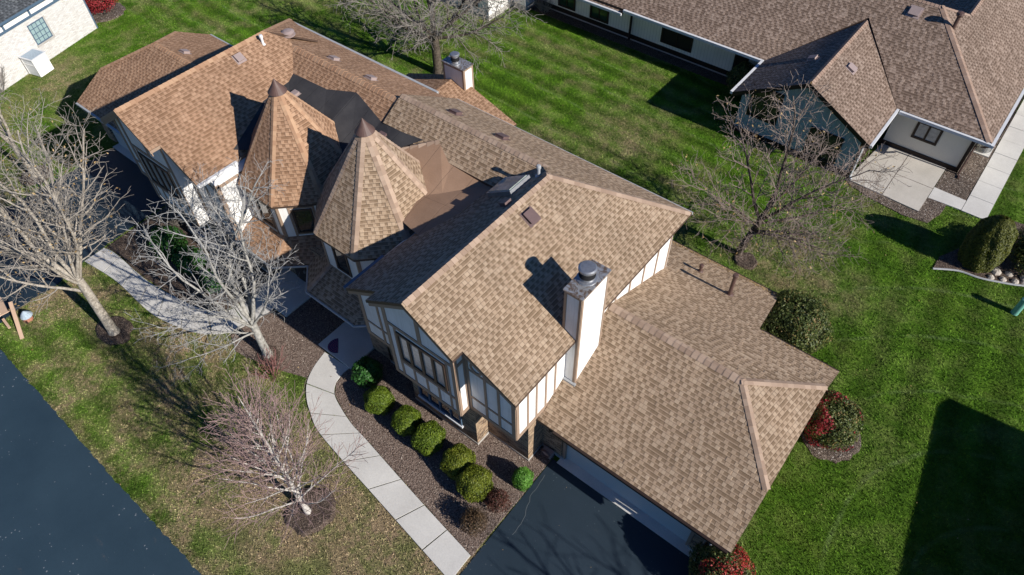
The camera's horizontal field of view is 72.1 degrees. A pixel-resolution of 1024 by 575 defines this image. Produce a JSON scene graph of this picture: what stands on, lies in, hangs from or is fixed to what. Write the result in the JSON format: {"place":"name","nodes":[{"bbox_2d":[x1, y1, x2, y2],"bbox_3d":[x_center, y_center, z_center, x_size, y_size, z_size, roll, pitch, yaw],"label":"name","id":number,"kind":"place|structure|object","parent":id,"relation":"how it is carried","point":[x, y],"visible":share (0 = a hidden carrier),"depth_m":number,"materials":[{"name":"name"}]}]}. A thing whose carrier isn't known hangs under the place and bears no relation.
{"place":"outdoors","nodes":[
{"label":"outdoors","id":0,"kind":"place"},
{"bbox_2d":[0,148,166,322],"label":"driveway","id":1,"kind":"structure","parent":0,"point":[141,188],"depth_m":34.26,"materials":[{"name":"black asphalt"}]},
{"bbox_2d":[0,350,200,574],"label":"road","id":2,"kind":"structure","parent":0,"point":[69,505],"depth_m":24.52,"materials":[{"name":"grey asphalt"}]},
{"bbox_2d":[113,143,136,163],"bbox_3d":[-19.005,-6.342,36.402,5.200,0.110,0.460,31,57,24],"label":"apron","id":3,"kind":"object","parent":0,"point":[120,148],"visible":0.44,"depth_m":37.05,"materials":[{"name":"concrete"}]},
{"bbox_2d":[85,248,273,334],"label":"path","id":4,"kind":"structure","parent":0,"point":[127,277],"depth_m":30.50,"materials":[{"name":"concrete"}]},
{"bbox_2d":[306,352,469,574],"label":"path","id":5,"kind":"structure","parent":0,"point":[446,552],"depth_m":25.10,"materials":[{"name":"concrete"}]},
{"bbox_2d":[0,0,1023,574],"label":"ground","id":6,"kind":"structure","parent":0,"point":[372,560],"depth_m":28.41,"materials":[{"name":"green plant"}]},
{"bbox_2d":[0,63,8,93],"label":"bare shrub","id":7,"kind":"object","parent":6,"relation":"on","point":[3,82],"visible":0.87,"depth_m":40.42,"materials":[{"name":"beige plant"}]},
{"bbox_2d":[0,298,23,339],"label":"wooden sign stand","id":8,"kind":"object","parent":6,"relation":"on","point":[3,310],"visible":0.95,"depth_m":29.55,"materials":[{"name":"beige wood"}]},
{"bbox_2d":[0,72,38,177],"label":"birch tree","id":9,"kind":"object","parent":6,"relation":"on","point":[8,133],"visible":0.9,"depth_m":34.22,"materials":[{"name":"white plant"}]},
{"bbox_2d":[20,311,33,323],"bbox_3d":[-20.593,1.165,29.819,0.510,0.490,0.487,31,57,24],"label":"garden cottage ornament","id":10,"kind":"object","parent":6,"relation":"on","point":[26,317],"visible":1,"depth_m":29.73,"materials":[{"name":"ceramic"}]},
{"bbox_2d":[19,165,49,185],"bbox_3d":[-24.327,-5.729,35.965,1.643,0.110,1.660,31,57,24],"label":"mulch ring","id":11,"kind":"object","parent":6,"relation":"on","point":[25,178],"visible":0.3,"depth_m":35.76,"materials":[{"name":"brown soil"}]},
{"bbox_2d":[18,48,53,76],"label":"storage cabinet","id":12,"kind":"object","parent":6,"relation":"on","point":[36,62],"visible":1,"depth_m":41.35,"materials":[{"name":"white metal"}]},
{"bbox_2d":[0,0,97,90],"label":"white brick house","id":13,"kind":"structure","parent":6,"relation":"on","point":[52,28],"depth_m":41.59,"materials":[{"name":"white brick"}]},
{"bbox_2d":[27,17,52,44],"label":"window","id":14,"kind":"structure","parent":13,"relation":"in","point":[38,29],"depth_m":41.81,"materials":[{"name":"blue glass"}]},
{"bbox_2d":[0,88,133,335],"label":"birch tree","id":15,"kind":"object","parent":6,"relation":"on","point":[65,271],"visible":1,"depth_m":25.28,"materials":[{"name":"beige pale bark"}]},
{"bbox_2d":[89,2,125,22],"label":"mulch ring","id":16,"kind":"object","parent":6,"relation":"on","point":[116,10],"visible":0.6,"depth_m":46.27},
{"bbox_2d":[85,0,117,13],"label":"red shrub","id":17,"kind":"object","parent":16,"relation":"on","point":[97,5],"visible":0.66,"depth_m":45.39,"materials":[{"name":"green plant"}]},
{"bbox_2d":[95,316,133,344],"bbox_3d":[-16.625,1.785,29.487,1.871,0.130,1.343,31,57,24],"label":"mulch ring","id":18,"kind":"object","parent":6,"relation":"on","point":[124,325],"visible":0.72,"depth_m":29.36,"materials":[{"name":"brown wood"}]},
{"bbox_2d":[106,205,280,310],"bbox_3d":[-14.451,-1.353,32.135,8.119,0.090,4.369,31,57,24],"label":"planting bed","id":19,"kind":"object","parent":6,"relation":"on","point":[119,245],"visible":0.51,"depth_m":31.81,"materials":[{"name":"brown soil"}]},
{"bbox_2d":[150,203,183,226],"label":"bare shrub","id":20,"kind":"object","parent":19,"relation":"on","point":[172,222],"visible":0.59,"depth_m":33.07,"materials":[{"name":"brown plant"}]},
{"bbox_2d":[146,225,187,259],"bbox_3d":[-15.557,-2.124,31.699,2.154,1.430,1.665,31,57,24],"label":"laurel shrub","id":21,"kind":"object","parent":19,"relation":"on","point":[178,241],"visible":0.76,"depth_m":31.31,"materials":[{"name":"green plant"}]},
{"bbox_2d":[171,245,206,275],"bbox_3d":[-14.285,-1.282,31.168,1.731,1.161,1.361,31,57,24],"label":"laurel shrub","id":22,"kind":"object","parent":19,"relation":"on","point":[184,259],"visible":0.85,"depth_m":30.85,"materials":[{"name":"green plant"}]},
{"bbox_2d":[198,268,224,293],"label":"laurel shrub","id":23,"kind":"object","parent":19,"relation":"on","point":[201,280],"visible":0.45,"depth_m":30.25,"materials":[{"name":"green plant"}]},
{"bbox_2d":[254,344,279,365],"bbox_3d":[-9.910,2.725,28.579,1.201,0.090,1.039,31,57,24],"label":"mulch ring","id":24,"kind":"object","parent":6,"relation":"on","point":[271,348],"visible":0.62,"depth_m":28.51,"materials":[{"name":"brown soil"}]},
{"bbox_2d":[252,345,289,385],"bbox_3d":[-9.368,3.098,27.487,1.398,1.223,1.812,8,51,8],"label":"dogwood shrub","id":25,"kind":"object","parent":6,"relation":"on","point":[271,362],"visible":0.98,"depth_m":27.69,"materials":[{"name":"red plant"}]},
{"bbox_2d":[256,268,310,316],"bbox_3d":[-9.791,0.139,30.672,2.200,0.140,1.950,31,57,24],"label":"stoop","id":26,"kind":"object","parent":6,"relation":"on","point":[293,300],"visible":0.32,"depth_m":30.50,"materials":[{"name":"concrete"}]},
{"bbox_2d":[232,299,343,377],"bbox_3d":[-8.971,1.914,29.277,4.100,0.090,4.250,31,57,24],"label":"planting bed","id":27,"kind":"object","parent":6,"relation":"on","point":[315,330],"visible":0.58,"depth_m":29.13,"materials":[{"name":"brown soil"}]},
{"bbox_2d":[110,153,302,385],"bbox_3d":[-10.533,-0.535,25.102,5.569,9.668,7.097,31,57,24],"label":"crabapple tree","id":28,"kind":"object","parent":27,"relation":"on","point":[231,254],"visible":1,"depth_m":25.15,"materials":[{"name":"grey plant"}]},
{"bbox_2d":[284,486,335,536],"bbox_3d":[-6.939,7.672,24.323,1.792,0.160,1.830,31,57,24],"label":"mulch ring","id":29,"kind":"object","parent":6,"relation":"on","point":[303,522],"visible":0.71,"depth_m":24.15,"materials":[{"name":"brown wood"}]},
{"bbox_2d":[187,357,370,548],"bbox_3d":[-7.122,5.130,21.132,5.600,8.261,5.246,31,57,24],"label":"maple sapling","id":30,"kind":"object","parent":29,"relation":"on","point":[287,479],"visible":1,"depth_m":20.76,"materials":[{"name":"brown plant"}]},
{"bbox_2d":[319,322,374,368],"bbox_3d":[-6.501,2.178,28.892,1.920,0.140,2.060,31,57,24],"label":"stoop","id":31,"kind":"object","parent":6,"relation":"on","point":[354,345],"visible":0.56,"depth_m":28.71,"materials":[{"name":"concrete"}]},
{"bbox_2d":[328,338,337,352],"bbox_3d":[-7.285,2.388,28.628,0.420,0.016,0.736,-7,50,-4],"label":"doormat","id":32,"kind":"object","parent":31,"relation":"on","point":[332,346],"visible":1,"depth_m":28.61,"materials":[{"name":"fabric"}]},
{"bbox_2d":[324,0,546,78],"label":"ash tree","id":33,"kind":"object","parent":6,"relation":"on","point":[432,34],"visible":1,"depth_m":38.27,"materials":[{"name":"grey plant"}]},
{"bbox_2d":[335,349,554,553],"bbox_3d":[-3.254,5.449,26.186,8.695,0.095,4.634,31,57,24],"label":"planting bed","id":34,"kind":"object","parent":6,"relation":"on","point":[425,502],"visible":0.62,"depth_m":25.46,"materials":[{"name":"brown soil"}]},
{"bbox_2d":[351,355,382,387],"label":"euonymus shrub","id":35,"kind":"object","parent":34,"relation":"on","point":[367,371],"visible":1,"depth_m":27.00,"materials":[{"name":"green plant"}]},
{"bbox_2d":[231,297,554,555],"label":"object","id":36,"kind":"object","parent":34,"relation":"on","point":[349,389],"visible":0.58,"depth_m":26.15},
{"bbox_2d":[363,385,394,415],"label":"yew shrub","id":37,"kind":"object","parent":36,"relation":"on","point":[379,399],"visible":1,"depth_m":26.22,"materials":[{"name":"green plant"}]},
{"bbox_2d":[390,404,421,436],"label":"yew shrub","id":38,"kind":"object","parent":36,"relation":"on","point":[406,419],"visible":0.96,"depth_m":25.63,"materials":[{"name":"green plant"}]},
{"bbox_2d":[410,420,445,456],"bbox_3d":[-3.021,5.375,25.418,1.299,1.086,1.294,31,57,24],"label":"yew shrub","id":39,"kind":"object","parent":36,"relation":"on","point":[427,437],"visible":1,"depth_m":25.11,"materials":[{"name":"green plant"}]},
{"bbox_2d":[439,443,475,480],"bbox_3d":[-1.901,6.105,24.784,1.270,1.084,1.271,31,57,24],"label":"yew shrub","id":40,"kind":"object","parent":36,"relation":"on","point":[457,459],"visible":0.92,"depth_m":24.49,"materials":[{"name":"green plant"}]},
{"bbox_2d":[456,464,493,502],"bbox_3d":[-1.276,6.706,24.229,1.292,1.132,1.362,31,57,24],"label":"yew shrub","id":41,"kind":"object","parent":36,"relation":"on","point":[474,483],"visible":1,"depth_m":23.91,"materials":[{"name":"green plant"}]},
{"bbox_2d":[541,445,553,458],"bbox_3d":[1.272,5.917,25.334,0.400,0.429,0.294,31,57,24],"label":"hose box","id":42,"kind":"object","parent":36,"relation":"on","point":[547,452],"visible":1,"depth_m":25.31,"materials":[{"name":"plastic"}]},
{"bbox_2d":[459,506,487,537],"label":"barberry shrub","id":43,"kind":"object","parent":34,"relation":"on","point":[473,517],"visible":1,"depth_m":23.34,"materials":[{"name":"brown plant"}]},
{"bbox_2d":[483,486,511,513],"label":"barberry shrub","id":44,"kind":"object","parent":34,"relation":"on","point":[496,499],"visible":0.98,"depth_m":23.87,"materials":[{"name":"red plant"}]},
{"bbox_2d":[512,466,533,491],"bbox_3d":[0.381,6.604,24.519,0.795,0.930,0.792,31,57,24],"label":"dwarf conifer","id":45,"kind":"object","parent":34,"relation":"on","point":[522,477],"visible":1,"depth_m":24.26,"materials":[{"name":"green plant"}]},
{"bbox_2d":[75,18,838,554],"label":"timbered house","id":46,"kind":"structure","parent":6,"relation":"on","point":[475,262],"depth_m":24.09,"materials":[{"name":"beige"}]},
{"bbox_2d":[112,130,129,150],"bbox_3d":[-18.968,-7.241,35.628,4.950,2.270,0.090,31,57,24],"label":"garage door","id":47,"kind":"structure","parent":46,"relation":"in","point":[121,141],"depth_m":36.94,"materials":[{"name":"paint"}]},
{"bbox_2d":[137,151,181,200],"bbox_3d":[-14.385,-4.538,28.761,2.100,1.530,0.058,31,57,24],"label":"window","id":48,"kind":"structure","parent":46,"relation":"in","point":[160,176],"depth_m":28.76,"materials":[{"name":"black glass"}]},
{"bbox_2d":[186,217,219,246],"bbox_3d":[-13.918,-2.763,31.360,2.100,1.450,0.058,31,57,24],"label":"window","id":49,"kind":"structure","parent":46,"relation":"in","point":[192,225],"depth_m":31.63,"materials":[{"name":"black glass"}]},
{"bbox_2d":[294,268,306,281],"bbox_3d":[-9.110,-0.910,30.094,0.950,2.050,0.120,31,57,24],"label":"door","id":50,"kind":"structure","parent":46,"relation":"in","point":[302,275],"depth_m":30.48,"materials":[{"name":"metal"}]},
{"bbox_2d":[395,331,448,391],"bbox_3d":[-2.899,2.393,22.702,2.100,1.530,0.058,31,57,24],"label":"window","id":51,"kind":"structure","parent":46,"relation":"in","point":[412,354],"depth_m":22.70,"materials":[{"name":"grey glass"}]},
{"bbox_2d":[418,386,462,425],"bbox_3d":[-2.635,4.046,25.408,2.100,1.450,0.058,31,57,24],"label":"window","id":52,"kind":"structure","parent":46,"relation":"in","point":[423,393],"depth_m":25.76,"materials":[{"name":"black glass"}]},
{"bbox_2d":[562,442,694,544],"bbox_3d":[3.849,6.554,23.491,5.160,2.390,0.160,31,57,24],"label":"garage door","id":53,"kind":"structure","parent":46,"relation":"in","point":[650,509],"depth_m":23.97,"materials":[{"name":"paint"}]},
{"bbox_2d":[673,241,828,367],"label":"roof leaf litter","id":54,"kind":"object","parent":46,"relation":"on","point":[742,278],"visible":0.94,"depth_m":28.27,"materials":[{"name":"brown plant"}]},
{"bbox_2d":[440,0,534,20],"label":"white cottage wing","id":55,"kind":"structure","parent":6,"relation":"on","point":[479,4],"depth_m":45.32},
{"bbox_2d":[1,3,1023,558],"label":"fallen leaves","id":56,"kind":"object","parent":6,"relation":"on","point":[281,319],"visible":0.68,"depth_m":28.97,"materials":[{"name":"brown plant"}]},
{"bbox_2d":[557,458,694,560],"bbox_3d":[3.948,7.519,24.285,5.650,0.110,0.440,31,57,24],"label":"apron","id":57,"kind":"object","parent":6,"relation":"on","point":[638,514],"visible":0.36,"depth_m":24.22,"materials":[{"name":"concrete"}]},
{"bbox_2d":[529,4,729,85],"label":"gravel bed","id":58,"kind":"object","parent":6,"relation":"on","point":[665,57],"visible":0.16,"depth_m":42.73,"materials":[{"name":"gravel"}]},
{"bbox_2d":[533,0,554,12],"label":"bare shrub","id":59,"kind":"object","parent":58,"relation":"on","point":[540,4],"visible":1,"depth_m":45.38,"materials":[{"name":"brown plant"}]},
{"bbox_2d":[688,542,756,574],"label":"red tipped shrub","id":60,"kind":"object","parent":6,"relation":"on","point":[711,560],"visible":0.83,"depth_m":21.48,"materials":[{"name":"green plant"}]},
{"bbox_2d":[726,61,754,95],"bbox_3d":[12.757,-11.534,38.727,1.960,1.632,1.984,31,57,24],"label":"boxwood ball","id":61,"kind":"object","parent":6,"relation":"on","point":[739,72],"visible":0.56,"depth_m":38.38,"materials":[{"name":"green plant"}]},
{"bbox_2d":[733,252,757,269],"bbox_3d":[10.455,-1.219,31.414,1.047,0.130,1.020,31,57,24],"label":"mulch ring","id":62,"kind":"object","parent":6,"relation":"on","point":[749,262],"visible":0.95,"depth_m":31.33,"materials":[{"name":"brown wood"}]},
{"bbox_2d":[536,0,1023,178],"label":"neighbour house","id":63,"kind":"structure","parent":6,"relation":"on","point":[939,82],"depth_m":35.09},
{"bbox_2d":[558,0,575,11],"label":"window","id":64,"kind":"structure","parent":63,"relation":"in","point":[568,4],"depth_m":44.55,"materials":[{"name":"black glass"}]},
{"bbox_2d":[589,5,608,23],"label":"window","id":65,"kind":"structure","parent":63,"relation":"in","point":[601,15],"depth_m":43.51,"materials":[{"name":"black glass"}]},
{"bbox_2d":[660,27,693,52],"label":"window","id":66,"kind":"structure","parent":63,"relation":"in","point":[677,40],"depth_m":41.12,"materials":[{"name":"black glass"}]},
{"bbox_2d":[731,54,748,69],"bbox_3d":[12.782,-12.687,39.246,0.810,1.880,0.048,31,57,24],"label":"window","id":67,"kind":"structure","parent":63,"relation":"in","point":[738,59],"depth_m":39.35,"materials":[{"name":"black glass"}]},
{"bbox_2d":[746,84,784,124],"bbox_3d":[12.692,-9.158,35.325,1.600,1.800,0.058,31,57,24],"label":"window","id":68,"kind":"structure","parent":63,"relation":"in","point":[760,105],"depth_m":35.42,"materials":[{"name":"black glass"}]},
{"bbox_2d":[802,126,843,164],"bbox_3d":[15.302,-6.983,34.684,1.650,1.600,0.058,31,57,24],"label":"window","id":69,"kind":"structure","parent":63,"relation":"in","point":[832,139],"depth_m":34.60,"materials":[{"name":"black glass"}]},
{"bbox_2d":[910,122,943,145],"bbox_3d":[20.446,-7.598,34.658,1.220,1.000,0.048,31,57,24],"label":"window","id":70,"kind":"structure","parent":63,"relation":"in","point":[923,132],"depth_m":34.69,"materials":[{"name":"black glass"}]},
{"bbox_2d":[667,69,912,276],"bbox_3d":[10.932,-4.266,28.211,8.564,8.979,7.408,31,57,24],"label":"linden tree","id":71,"kind":"object","parent":6,"relation":"on","point":[762,217],"visible":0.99,"depth_m":28.19,"materials":[{"name":"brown bark"}]},
{"bbox_2d":[760,289,834,353],"bbox_3d":[11.166,1.291,27.578,2.978,2.237,2.962,31,57,24],"label":"viburnum shrub","id":72,"kind":"object","parent":6,"relation":"on","point":[799,320],"visible":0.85,"depth_m":26.85,"materials":[{"name":"green plant"}]},
{"bbox_2d":[801,432,860,463],"bbox_3d":[11.627,5.444,25.831,2.237,0.090,2.266,31,57,24],"label":"mulch ring","id":73,"kind":"object","parent":6,"relation":"on","point":[828,454],"visible":0.22,"depth_m":25.38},
{"bbox_2d":[802,389,865,450],"bbox_3d":[11.401,4.659,25.166,2.381,1.817,2.360,31,57,24],"label":"patchy red shrub","id":74,"kind":"object","parent":73,"relation":"on","point":[834,420],"visible":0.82,"depth_m":24.65,"materials":[{"name":"green plant"}]},
{"bbox_2d":[846,180,945,222],"bbox_3d":[18.304,-4.361,33.936,4.480,0.100,1.943,31,57,24],"label":"gravel bed","id":75,"kind":"object","parent":6,"relation":"on","point":[929,210],"visible":0.85,"depth_m":33.39,"materials":[{"name":"gravel"}]},
{"bbox_2d":[849,143,945,211],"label":"patio","id":76,"kind":"structure","parent":6,"relation":"on","point":[915,195],"depth_m":34.75,"materials":[{"name":"concrete"}]},
{"bbox_2d":[928,187,965,210],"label":"walkway","id":77,"kind":"structure","parent":6,"relation":"on","point":[946,198],"depth_m":33.68,"materials":[{"name":"concrete"}]},
{"bbox_2d":[935,116,1013,199],"bbox_3d":[23.718,-6.976,36.009,1.480,0.100,8.380,31,57,24],"label":"gravel bed","id":78,"kind":"object","parent":6,"relation":"on","point":[962,186],"visible":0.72,"depth_m":34.70,"materials":[{"name":"gravel"}]},
{"bbox_2d":[971,142,993,157],"bbox_3d":[24.006,-7.249,35.695,0.850,0.802,0.900,31,57,24],"label":"window well","id":79,"kind":"object","parent":78,"relation":"on","point":[984,152],"visible":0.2,"depth_m":35.66,"materials":[{"name":"metal"}]},
{"bbox_2d":[932,268,1023,286],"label":"bed edging","id":80,"kind":"object","parent":6,"relation":"on","point":[972,275],"visible":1,"depth_m":30.52,"materials":[{"name":"grey concrete"}]},
{"bbox_2d":[933,221,1023,284],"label":"garden bed","id":81,"kind":"object","parent":6,"relation":"on","point":[949,260],"visible":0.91,"depth_m":30.97,"materials":[{"name":"brown soil"}]},
{"bbox_2d":[957,214,1018,272],"bbox_3d":[20.435,-1.979,30.124,1.790,2.773,1.788,31,57,24],"label":"arborvitae","id":82,"kind":"object","parent":81,"relation":"on","point":[986,245],"visible":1,"depth_m":29.66,"materials":[{"name":"green plant"}]},
{"bbox_2d":[990,267,1001,274],"bbox_3d":[21.082,-0.751,30.668,0.452,0.198,0.456,-2,50,-1],"label":"garden rock","id":83,"kind":"object","parent":81,"relation":"on","point":[996,271],"visible":0.84,"depth_m":30.60,"materials":[{"name":"beige stone"}]},
{"bbox_2d":[999,276,1006,281],"bbox_3d":[21.221,-0.381,30.403,0.282,0.124,0.288,0,50,2],"label":"garden rock","id":84,"kind":"object","parent":81,"relation":"on","point":[1003,279],"visible":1,"depth_m":30.36,"materials":[{"name":"beige stone"}]},
{"bbox_2d":[1005,271,1012,276],"bbox_3d":[21.622,-0.616,30.583,0.336,0.137,0.326,11,51,10],"label":"garden rock","id":85,"kind":"object","parent":81,"relation":"on","point":[1008,273],"visible":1,"depth_m":30.54,"materials":[{"name":"beige stone"}]},
{"bbox_2d":[1011,279,1018,283],"bbox_3d":[21.681,-0.289,30.307,0.322,0.138,0.311,-22,53,-16],"label":"garden rock","id":86,"kind":"object","parent":81,"relation":"on","point":[1014,281],"visible":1,"depth_m":30.27,"materials":[{"name":"beige stone"}]},
{"bbox_2d":[1007,227,1023,274],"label":"broad shrub","id":87,"kind":"object","parent":81,"relation":"on","point":[1018,250],"visible":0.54,"depth_m":30.26,"materials":[{"name":"green plant"}]},
{"bbox_2d":[961,100,1023,220],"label":"walkway","id":88,"kind":"structure","parent":6,"relation":"on","point":[988,188],"depth_m":34.92,"materials":[{"name":"concrete"}]},
{"bbox_2d":[1010,297,1023,315],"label":"utility pedestal","id":89,"kind":"object","parent":6,"relation":"on","point":[1017,309],"visible":1,"depth_m":28.95,"materials":[{"name":"green plastic"}]},
{"bbox_2d":[460,459,693,574],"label":"driveway","id":90,"kind":"structure","parent":0,"point":[577,526],"depth_m":23.50,"materials":[{"name":"black asphalt"}]},
{"bbox_2d":[512,475,544,534],"bbox_3d":[0.577,7.480,24.345,0.158,0.001,2.440,20,53,17],"label":"driveway crack","id":91,"kind":"object","parent":90,"relation":"on","point":[527,505],"visible":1,"depth_m":24.25,"materials":[{"name":"grey asphalt"}]}
]}

